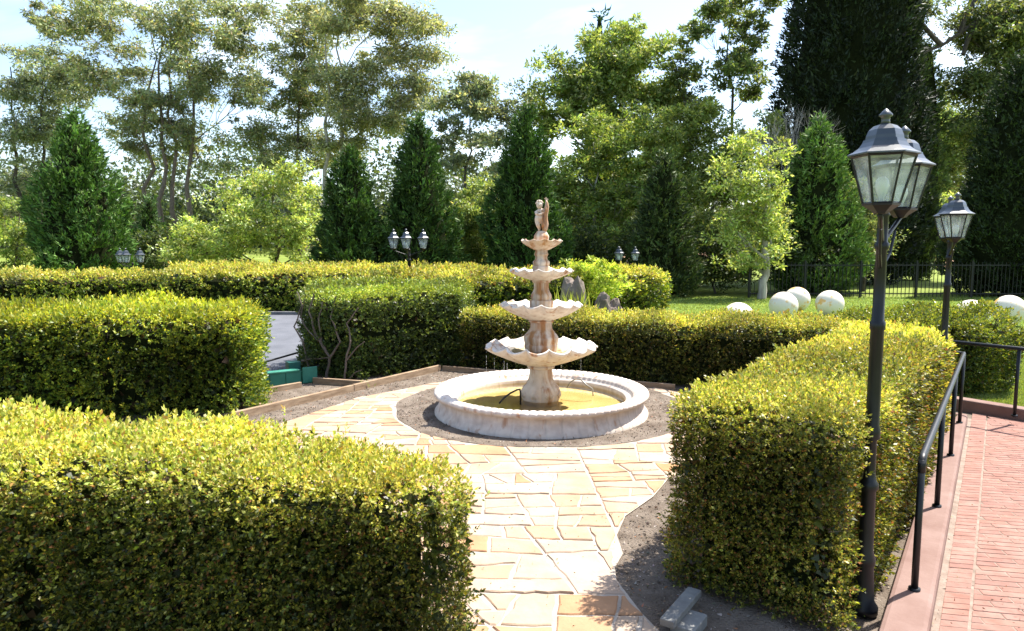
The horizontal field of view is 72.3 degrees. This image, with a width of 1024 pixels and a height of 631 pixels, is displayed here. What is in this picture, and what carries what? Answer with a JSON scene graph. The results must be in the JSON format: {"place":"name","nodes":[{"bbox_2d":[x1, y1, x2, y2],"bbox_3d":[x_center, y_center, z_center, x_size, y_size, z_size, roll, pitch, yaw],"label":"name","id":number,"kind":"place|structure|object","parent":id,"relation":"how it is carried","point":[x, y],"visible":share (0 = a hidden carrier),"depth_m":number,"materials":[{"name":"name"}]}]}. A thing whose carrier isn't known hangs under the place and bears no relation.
{"place":"outdoors","nodes":[
{"label":"outdoors","id":0,"kind":"place"},
{"bbox_2d":[249,315,305,370],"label":"driveway","id":1,"kind":"structure","parent":0,"point":[286,339],"depth_m":16.88,"materials":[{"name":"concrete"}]},
{"bbox_2d":[261,311,297,314],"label":"kerb","id":2,"kind":"structure","parent":1,"relation":"on","point":[283,313],"depth_m":22.97,"materials":[{"name":"concrete"}]},
{"bbox_2d":[388,229,428,278],"bbox_3d":[-3.060,-1.186,20.710,1.233,2.732,0.783,0,6,0],"label":"lamp post","id":3,"kind":"object","parent":1,"relation":"on","point":[406,235],"visible":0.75,"depth_m":20.62,"materials":[{"name":"black metal"}]},
{"bbox_2d":[200,381,703,630],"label":"stone path","id":4,"kind":"structure","parent":0,"point":[587,595],"depth_m":6.06,"materials":[{"name":"stone"}]},
{"bbox_2d":[396,388,684,446],"bbox_3d":[0.410,1.282,10.028,4.166,0.001,4.130,0,6,0],"label":"soil ring","id":5,"kind":"object","parent":4,"relation":"on","point":[461,435],"visible":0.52,"depth_m":8.71,"materials":[{"name":"brown soil"}]},
{"bbox_2d":[434,231,648,438],"bbox_3d":[0.399,0.104,9.606,2.950,2.508,2.950,0,6,0],"label":"fountain","id":6,"kind":"object","parent":5,"relation":"on","point":[551,406],"visible":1,"depth_m":9.42,"materials":[{"name":"stone"}]},
{"bbox_2d":[499,389,520,404],"bbox_3d":[-0.023,1.097,9.314,0.362,0.221,0.039,-4,7,-35],"label":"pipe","id":7,"kind":"object","parent":6,"relation":"on","point":[504,397],"visible":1,"depth_m":9.31,"materials":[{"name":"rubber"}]},
{"bbox_2d":[535,197,548,231],"bbox_3d":[0.401,-1.359,9.440,0.193,0.476,0.124,0,6,0],"label":"cherub statue","id":8,"kind":"object","parent":6,"relation":"on","point":[541,216],"visible":1,"depth_m":9.42,"materials":[{"name":"stone"}]},
{"bbox_2d":[566,378,593,395],"bbox_3d":[0.966,1.015,9.948,0.393,0.236,0.060,2,6,20],"label":"grey hose","id":9,"kind":"object","parent":6,"relation":"on","point":[583,382],"visible":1,"depth_m":9.92,"materials":[{"name":"grey rubber"}]},
{"bbox_2d":[309,376,1023,630],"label":"fallen leaves","id":10,"kind":"object","parent":4,"relation":"on","point":[656,514],"visible":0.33,"depth_m":5.78,"materials":[{"name":"brown plant"}]},
{"bbox_2d":[0,0,1014,210],"label":"sky","id":11,"kind":"structure","parent":0,"point":[496,37],"materials":[{"name":"white"}]},
{"bbox_2d":[0,248,1022,296],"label":"ground","id":12,"kind":"structure","parent":0,"point":[708,291],"depth_m":36.55,"materials":[{"name":"green plant"}]},
{"bbox_2d":[0,191,36,276],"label":"shrub","id":13,"kind":"object","parent":12,"relation":"on","point":[15,234],"visible":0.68,"depth_m":33.63,"materials":[{"name":"green plant"}]},
{"bbox_2d":[0,33,100,263],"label":"gum tree","id":14,"kind":"object","parent":12,"relation":"on","point":[34,125],"visible":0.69,"depth_m":53.78,"materials":[{"name":"green plant"}]},
{"bbox_2d":[16,104,141,281],"bbox_3d":[-18.814,-4.844,30.646,4.755,8.691,5.070,-5,7,-39],"label":"cypress tree","id":15,"kind":"object","parent":12,"relation":"on","point":[80,227],"visible":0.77,"depth_m":29.63,"materials":[{"name":"green plant"}]},
{"bbox_2d":[0,264,176,302],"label":"hedge","id":16,"kind":"object","parent":12,"relation":"on","point":[72,284],"visible":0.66,"depth_m":24.40,"materials":[{"name":"green plant"}]},
{"bbox_2d":[115,248,145,281],"bbox_3d":[-15.113,-1.605,27.729,1.140,2.132,0.733,0,6,0],"label":"lamp post","id":17,"kind":"object","parent":12,"relation":"on","point":[126,252],"visible":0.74,"depth_m":27.66,"materials":[{"name":"black metal"}]},
{"bbox_2d":[130,193,171,269],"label":"cypress tree","id":18,"kind":"object","parent":12,"relation":"on","point":[148,214],"visible":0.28,"depth_m":39.37,"materials":[{"name":"green plant"}]},
{"bbox_2d":[18,0,296,236],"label":"gum tree","id":19,"kind":"object","parent":12,"relation":"on","point":[201,78],"visible":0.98,"depth_m":47.85,"materials":[{"name":"green plant"}]},
{"bbox_2d":[131,222,199,281],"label":"shrub","id":20,"kind":"object","parent":12,"relation":"on","point":[161,233],"visible":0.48,"depth_m":37.21,"materials":[{"name":"green plant"}]},
{"bbox_2d":[145,155,325,265],"bbox_3d":[-13.747,-4.633,35.728,9.640,6.850,5.373,0,6,0],"label":"broadleaf tree","id":21,"kind":"object","parent":12,"relation":"on","point":[294,228],"visible":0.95,"depth_m":34.99,"materials":[{"name":"green plant"}]},
{"bbox_2d":[264,352,296,362],"bbox_3d":[-4.583,0.867,12.856,2.182,0.403,0.036,-5,8,-40],"label":"pipe rail","id":22,"kind":"object","parent":12,"relation":"on","point":[280,357],"depth_m":13.07,"materials":[{"name":"black metal"}]},
{"bbox_2d":[227,0,375,262],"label":"gum tree","id":23,"kind":"object","parent":12,"relation":"on","point":[300,93],"visible":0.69,"depth_m":50.35,"materials":[{"name":"green plant"}]},
{"bbox_2d":[154,258,485,310],"bbox_3d":[-7.120,-1.226,26.685,12.617,1.972,7.262,0,6,0],"label":"hedge","id":24,"kind":"object","parent":12,"relation":"on","point":[275,286],"visible":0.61,"depth_m":23.73,"materials":[{"name":"green plant"}]},
{"bbox_2d":[305,142,399,263],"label":"cypress tree","id":25,"kind":"object","parent":12,"relation":"on","point":[346,229],"visible":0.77,"depth_m":29.93,"materials":[{"name":"green plant"}]},
{"bbox_2d":[278,0,462,205],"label":"gum tree","id":26,"kind":"object","parent":12,"relation":"on","point":[359,94],"visible":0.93,"depth_m":46.34,"materials":[{"name":"green plant"}]},
{"bbox_2d":[1,184,746,247],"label":"wood mass","id":27,"kind":"object","parent":12,"relation":"on","point":[213,205],"visible":0.01,"depth_m":119.18,"materials":[{"name":"green plant"}]},
{"bbox_2d":[379,214,389,262],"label":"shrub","id":28,"kind":"object","parent":12,"relation":"on","point":[380,256],"visible":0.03,"depth_m":34.63,"materials":[{"name":"green plant"}]},
{"bbox_2d":[374,111,472,264],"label":"cypress tree","id":29,"kind":"object","parent":12,"relation":"on","point":[415,206],"visible":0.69,"depth_m":30.80,"materials":[{"name":"green plant"}]},
{"bbox_2d":[444,170,500,265],"bbox_3d":[-2.249,-4.178,34.694,4.576,6.088,4.392,2,6,20],"label":"shrub","id":30,"kind":"object","parent":12,"relation":"on","point":[473,244],"visible":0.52,"depth_m":33.84,"materials":[{"name":"green plant"}]},
{"bbox_2d":[413,66,539,237],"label":"broadleaf tree","id":31,"kind":"object","parent":12,"relation":"on","point":[474,99],"visible":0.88,"depth_m":42.51,"materials":[{"name":"green plant"}]},
{"bbox_2d":[0,120,978,253],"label":"wood","id":32,"kind":"object","parent":12,"relation":"on","point":[244,160],"visible":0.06,"depth_m":100.23,"materials":[{"name":"green plant"}]},
{"bbox_2d":[472,99,576,268],"bbox_3d":[0.584,-5.191,31.676,4.796,9.008,4.604,0,6,0],"label":"cypress tree","id":33,"kind":"object","parent":12,"relation":"on","point":[521,187],"visible":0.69,"depth_m":30.68,"materials":[{"name":"green plant"}]},
{"bbox_2d":[552,212,590,262],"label":"shrub","id":34,"kind":"object","parent":12,"relation":"on","point":[573,240],"visible":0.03,"depth_m":34.12,"materials":[{"name":"green plant"}]},
{"bbox_2d":[557,210,624,267],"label":"shrub","id":35,"kind":"object","parent":12,"relation":"on","point":[593,245],"visible":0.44,"depth_m":33.45,"materials":[{"name":"green plant"}]},
{"bbox_2d":[569,3,628,258],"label":"broadleaf tree","id":36,"kind":"object","parent":12,"relation":"on","point":[599,19],"visible":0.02,"depth_m":59.88,"materials":[{"name":"green plant"}]},
{"bbox_2d":[518,11,702,259],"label":"broadleaf tree","id":37,"kind":"object","parent":12,"relation":"on","point":[617,66],"visible":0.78,"depth_m":43.41,"materials":[{"name":"green plant"}]},
{"bbox_2d":[548,100,683,264],"bbox_3d":[3.965,-6.139,36.763,9.481,9.850,6.321,0,6,0],"label":"broadleaf tree","id":38,"kind":"object","parent":12,"relation":"on","point":[624,196],"visible":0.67,"depth_m":35.91,"materials":[{"name":"green plant"}]},
{"bbox_2d":[606,219,640,263],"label":"shrub","id":39,"kind":"object","parent":12,"relation":"on","point":[624,242],"visible":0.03,"depth_m":33.78,"materials":[{"name":"green plant"}]},
{"bbox_2d":[625,147,709,297],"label":"cypress tree","id":40,"kind":"object","parent":12,"relation":"on","point":[661,238],"visible":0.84,"depth_m":30.06,"materials":[{"name":"green plant"}]},
{"bbox_2d":[636,95,791,286],"bbox_3d":[10.572,-6.187,37.516,8.286,11.424,5.771,0,6,0],"label":"broadleaf tree","id":41,"kind":"object","parent":12,"relation":"on","point":[696,114],"visible":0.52,"depth_m":36.61,"materials":[{"name":"green plant"}]},
{"bbox_2d":[653,0,786,277],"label":"broadleaf tree","id":42,"kind":"object","parent":12,"relation":"on","point":[740,56],"visible":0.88,"depth_m":43.29,"materials":[{"name":"green plant"}]},
{"bbox_2d":[686,219,762,293],"bbox_3d":[9.797,-2.732,32.615,4.446,3.590,4.188,0,6,0],"label":"shrub","id":43,"kind":"object","parent":12,"relation":"on","point":[724,271],"visible":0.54,"depth_m":32.10,"materials":[{"name":"green plant"}]},
{"bbox_2d":[727,102,846,285],"bbox_3d":[13.091,-6.051,35.159,5.615,9.470,6.024,0,6,0],"label":"bare tree","id":44,"kind":"object","parent":12,"relation":"on","point":[785,136],"visible":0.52,"depth_m":34.34,"materials":[{"name":"green plant"}]},
{"bbox_2d":[747,204,849,289],"bbox_3d":[13.029,-2.953,31.737,4.443,4.240,4.372,3,7,26],"label":"shrub","id":45,"kind":"object","parent":12,"relation":"on","point":[793,259],"visible":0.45,"depth_m":31.23,"materials":[{"name":"green plant"}]},
{"bbox_2d":[758,110,875,294],"bbox_3d":[14.287,-5.087,32.437,5.516,8.851,6.047,0,6,0],"label":"cypress tree","id":46,"kind":"object","parent":12,"relation":"on","point":[820,179],"visible":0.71,"depth_m":31.54,"materials":[{"name":"green plant"}]},
{"bbox_2d":[762,0,942,285],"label":"cypress tree","id":47,"kind":"object","parent":12,"relation":"on","point":[857,67],"visible":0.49,"depth_m":38.21,"materials":[{"name":"green plant"}]},
{"bbox_2d":[842,172,910,291],"bbox_3d":[16.220,-4.010,33.709,4.362,5.933,4.280,-4,7,-36],"label":"shrub","id":48,"kind":"object","parent":12,"relation":"on","point":[872,221],"visible":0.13,"depth_m":32.84,"materials":[{"name":"green plant"}]},
{"bbox_2d":[891,30,958,280],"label":"cypress tree","id":49,"kind":"object","parent":12,"relation":"on","point":[929,256],"visible":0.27,"depth_m":43.36,"materials":[{"name":"green plant"}]},
{"bbox_2d":[934,191,960,260],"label":"broadleaf tree","id":50,"kind":"object","parent":12,"relation":"on","point":[949,194],"visible":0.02,"depth_m":63.29,"materials":[{"name":"green plant"}]},
{"bbox_2d":[938,91,980,195],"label":"broadleaf tree","id":51,"kind":"object","parent":12,"relation":"on","point":[958,177],"visible":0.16,"depth_m":72.21,"materials":[{"name":"green plant"}]},
{"bbox_2d":[913,0,1023,156],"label":"gum tree","id":52,"kind":"object","parent":12,"relation":"on","point":[981,27],"visible":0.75,"depth_m":42.01,"materials":[{"name":"green plant"}]},
{"bbox_2d":[931,50,1023,296],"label":"cypress tree","id":53,"kind":"object","parent":12,"relation":"on","point":[991,191],"visible":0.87,"depth_m":30.79,"materials":[{"name":"green plant"}]},
{"bbox_2d":[949,395,1023,420],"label":"kerb","id":54,"kind":"structure","parent":12,"relation":"on","point":[989,408],"depth_m":9.44,"materials":[{"name":"pink concrete"}]},
{"bbox_2d":[953,340,1023,416],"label":"handrail","id":55,"kind":"object","parent":54,"relation":"on","point":[1017,373],"visible":0.47,"depth_m":8.92,"materials":[{"name":"black metal"}]},
{"bbox_2d":[46,360,987,630],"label":"garden bed","id":56,"kind":"object","parent":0,"point":[648,598],"visible":0.17,"depth_m":5.02,"materials":[{"name":"soil"}]},
{"bbox_2d":[0,284,277,421],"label":"hedge","id":57,"kind":"object","parent":56,"relation":"on","point":[149,352],"visible":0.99,"depth_m":9.38,"materials":[{"name":"green plant"}]},
{"bbox_2d":[0,395,489,630],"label":"hedge","id":58,"kind":"object","parent":56,"relation":"on","point":[104,537],"visible":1,"depth_m":3.31,"materials":[{"name":"green plant"}]},
{"bbox_2d":[241,403,267,408],"bbox_3d":[-3.586,1.282,9.883,0.563,0.091,0.080,2,6,15],"label":"timber edging","id":59,"kind":"object","parent":56,"relation":"on","point":[255,404],"visible":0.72,"depth_m":9.87,"materials":[{"name":"brown wood"}]},
{"bbox_2d":[246,382,301,394],"bbox_3d":[-3.764,1.167,10.955,0.060,0.102,1.062,5,8,40],"label":"timber edging","id":60,"kind":"object","parent":56,"relation":"on","point":[289,386],"visible":0.5,"depth_m":11.14,"materials":[{"name":"brown wood"}]},
{"bbox_2d":[265,360,316,386],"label":"green wall","id":61,"kind":"structure","parent":56,"relation":"on","point":[292,372],"depth_m":11.55,"materials":[{"name":"paint"}]},
{"bbox_2d":[231,365,440,417],"bbox_3d":[-2.506,1.147,11.035,0.060,0.124,4.331,4,7,33],"label":"timber edging","id":62,"kind":"object","parent":56,"relation":"on","point":[273,406],"visible":0.83,"depth_m":10.68,"materials":[{"name":"brown wood"}]},
{"bbox_2d":[313,377,363,385],"bbox_3d":[-2.839,1.102,11.509,0.974,0.118,0.061,2,6,18],"label":"timber edging","id":63,"kind":"object","parent":56,"relation":"on","point":[331,381],"visible":0.74,"depth_m":11.50,"materials":[{"name":"brown wood"}]},
{"bbox_2d":[293,273,475,379],"bbox_3d":[-2.400,0.089,13.616,3.451,1.855,3.976,0,6,0],"label":"hedge","id":64,"kind":"object","parent":56,"relation":"on","point":[356,328],"visible":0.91,"depth_m":12.41,"materials":[{"name":"green plant"}]},
{"bbox_2d":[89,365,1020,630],"bbox_3d":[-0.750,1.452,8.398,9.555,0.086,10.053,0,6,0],"label":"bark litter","id":65,"kind":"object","parent":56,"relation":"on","point":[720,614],"visible":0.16,"depth_m":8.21,"materials":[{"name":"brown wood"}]},
{"bbox_2d":[442,366,674,389],"bbox_3d":[0.665,1.058,12.001,4.219,0.105,0.060,3,6,24],"label":"timber edging","id":66,"kind":"object","parent":56,"relation":"on","point":[668,386],"visible":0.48,"depth_m":12.45,"materials":[{"name":"brown wood"}]},
{"bbox_2d":[456,301,859,385],"bbox_3d":[2.300,0.462,12.226,7.057,1.342,1.641,2,6,22],"label":"hedge","id":67,"kind":"object","parent":56,"relation":"on","point":[650,349],"visible":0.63,"depth_m":11.67,"materials":[{"name":"green plant"}]},
{"bbox_2d":[660,587,706,630],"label":"stone blocks","id":68,"kind":"object","parent":56,"relation":"on","point":[678,615],"visible":1,"depth_m":4.22,"materials":[{"name":"grey stone"}]},
{"bbox_2d":[656,317,960,630],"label":"hedge","id":69,"kind":"object","parent":56,"relation":"on","point":[778,444],"visible":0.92,"depth_m":4.59,"materials":[{"name":"green plant"}]},
{"bbox_2d":[847,108,935,617],"bbox_3d":[2.237,0.355,4.235,0.351,3.029,1.038,4,7,36],"label":"lamp post","id":70,"kind":"object","parent":56,"relation":"on","point":[893,147],"visible":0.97,"depth_m":4.23,"materials":[{"name":"black metal"}]},
{"bbox_2d":[879,413,967,630],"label":"kerb","id":71,"kind":"structure","parent":56,"relation":"on","point":[906,609],"depth_m":4.93,"materials":[{"name":"pink concrete"}]},
{"bbox_2d":[908,351,965,592],"bbox_3d":[3.919,1.089,6.566,0.335,0.894,5.176,4,7,35],"label":"handrail","id":72,"kind":"object","parent":71,"relation":"on","point":[939,420],"visible":0.96,"depth_m":5.67,"materials":[{"name":"black metal"}]},
{"bbox_2d":[932,192,974,343],"bbox_3d":[5.201,0.004,8.389,0.359,2.879,0.997,3,7,26],"label":"lamp post","id":73,"kind":"object","parent":56,"relation":"on","point":[957,207],"visible":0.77,"depth_m":8.30,"materials":[{"name":"black metal"}]},
{"bbox_2d":[627,296,1023,404],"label":"lawn","id":74,"kind":"structure","parent":0,"point":[812,302],"depth_m":27.28,"materials":[{"name":"green plant"}]},
{"bbox_2d":[356,260,673,321],"bbox_3d":[0.308,-0.798,22.293,10.382,1.986,6.603,0,6,0],"label":"hedge","id":75,"kind":"object","parent":74,"relation":"on","point":[493,285],"visible":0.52,"depth_m":20.68,"materials":[{"name":"green plant"}]},
{"bbox_2d":[560,275,586,304],"bbox_3d":[1.716,-0.079,19.500,0.748,2.099,0.596,0,6,0],"label":"rock","id":76,"kind":"object","parent":74,"relation":"on","point":[576,285],"visible":0.34,"depth_m":19.23,"materials":[{"name":"grey stone"}]},
{"bbox_2d":[552,286,605,320],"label":"grass tuft","id":77,"kind":"object","parent":74,"relation":"on","point":[582,300],"visible":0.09,"depth_m":18.58,"materials":[{"name":"green plant"}]},
{"bbox_2d":[559,254,634,300],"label":"leafy plant","id":78,"kind":"object","parent":74,"relation":"on","point":[592,274],"visible":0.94,"depth_m":20.02,"materials":[{"name":"green plant"}]},
{"bbox_2d":[594,292,610,318],"bbox_3d":[2.480,-0.036,19.130,0.581,1.235,0.529,0,6,0],"label":"rock","id":79,"kind":"object","parent":74,"relation":"on","point":[603,298],"visible":0.26,"depth_m":19.02,"materials":[{"name":"grey stone"}]},
{"bbox_2d":[609,298,621,311],"bbox_3d":[2.821,0.045,19.591,0.504,1.082,0.537,-4,7,-33],"label":"rock","id":80,"kind":"object","parent":74,"relation":"on","point":[614,303],"visible":0.21,"depth_m":19.45,"materials":[{"name":"grey stone"}]},
{"bbox_2d":[614,246,639,264],"bbox_3d":[4.692,-1.744,28.838,1.088,2.182,0.523,2,6,20],"label":"lamp post","id":81,"kind":"object","parent":74,"relation":"on","point":[618,252],"visible":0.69,"depth_m":28.70,"materials":[{"name":"black metal"}]},
{"bbox_2d":[727,302,752,328],"bbox_3d":[6.098,0.071,18.906,0.850,0.850,0.850,0,6,0],"label":"globe","id":82,"kind":"object","parent":74,"relation":"on","point":[740,306],"visible":0.28,"depth_m":18.66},
{"bbox_2d":[699,126,803,298],"bbox_3d":[9.943,-4.235,29.310,4.178,7.287,3.840,2,6,22],"label":"broadleaf tree","id":83,"kind":"object","parent":74,"relation":"on","point":[764,196],"visible":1,"depth_m":29.03,"materials":[{"name":"green plant"}]},
{"bbox_2d":[769,292,798,316],"bbox_3d":[8.240,-0.294,21.281,0.850,0.850,0.850,10,-21,18],"label":"globe","id":84,"kind":"object","parent":74,"relation":"on","point":[782,302],"visible":0.8,"depth_m":20.97,"materials":[{"name":"white stone"}]},
{"bbox_2d":[787,287,810,310],"bbox_3d":[9.625,-0.539,23.669,0.850,0.850,0.850,15,32,1],"label":"globe","id":85,"kind":"object","parent":74,"relation":"on","point":[802,296],"visible":0.66,"depth_m":23.33,"materials":[{"name":"white stone"}]},
{"bbox_2d":[815,290,844,316],"bbox_3d":[9.960,-0.365,21.977,0.850,0.850,0.850,0,-38,8],"label":"globe","id":86,"kind":"object","parent":74,"relation":"on","point":[828,301],"visible":0.76,"depth_m":21.68,"materials":[{"name":"white stone"}]},
{"bbox_2d":[748,261,1023,297],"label":"metal fence","id":87,"kind":"object","parent":74,"relation":"on","point":[972,265],"visible":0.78,"depth_m":29.99,"materials":[{"name":"black metal"}]},
{"bbox_2d":[818,297,1023,396],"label":"hedge","id":88,"kind":"object","parent":74,"relation":"on","point":[985,367],"visible":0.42,"depth_m":10.80,"materials":[{"name":"green plant"}]},
{"bbox_2d":[957,300,990,321],"bbox_3d":[11.980,0.013,18.297,0.850,0.850,0.850,-30,29,-13],"label":"globe","id":89,"kind":"object","parent":74,"relation":"on","point":[965,301],"visible":0.09,"depth_m":18.16,"materials":[{"name":"white stone"}]},
{"bbox_2d":[951,354,1023,406],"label":"lawn grass","id":90,"kind":"structure","parent":74,"relation":"on","point":[1011,398],"depth_m":10.64,"materials":[{"name":"green plant"}]},
{"bbox_2d":[991,295,1023,324],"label":"globe","id":91,"kind":"object","parent":74,"relation":"on","point":[1015,302],"visible":0.49,"depth_m":19.57,"materials":[{"name":"white stone"}]},
{"bbox_2d":[931,413,1023,630],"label":"brick ramp","id":92,"kind":"structure","parent":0,"point":[997,493],"depth_m":5.52,"materials":[{"name":"brick"}]}
]}

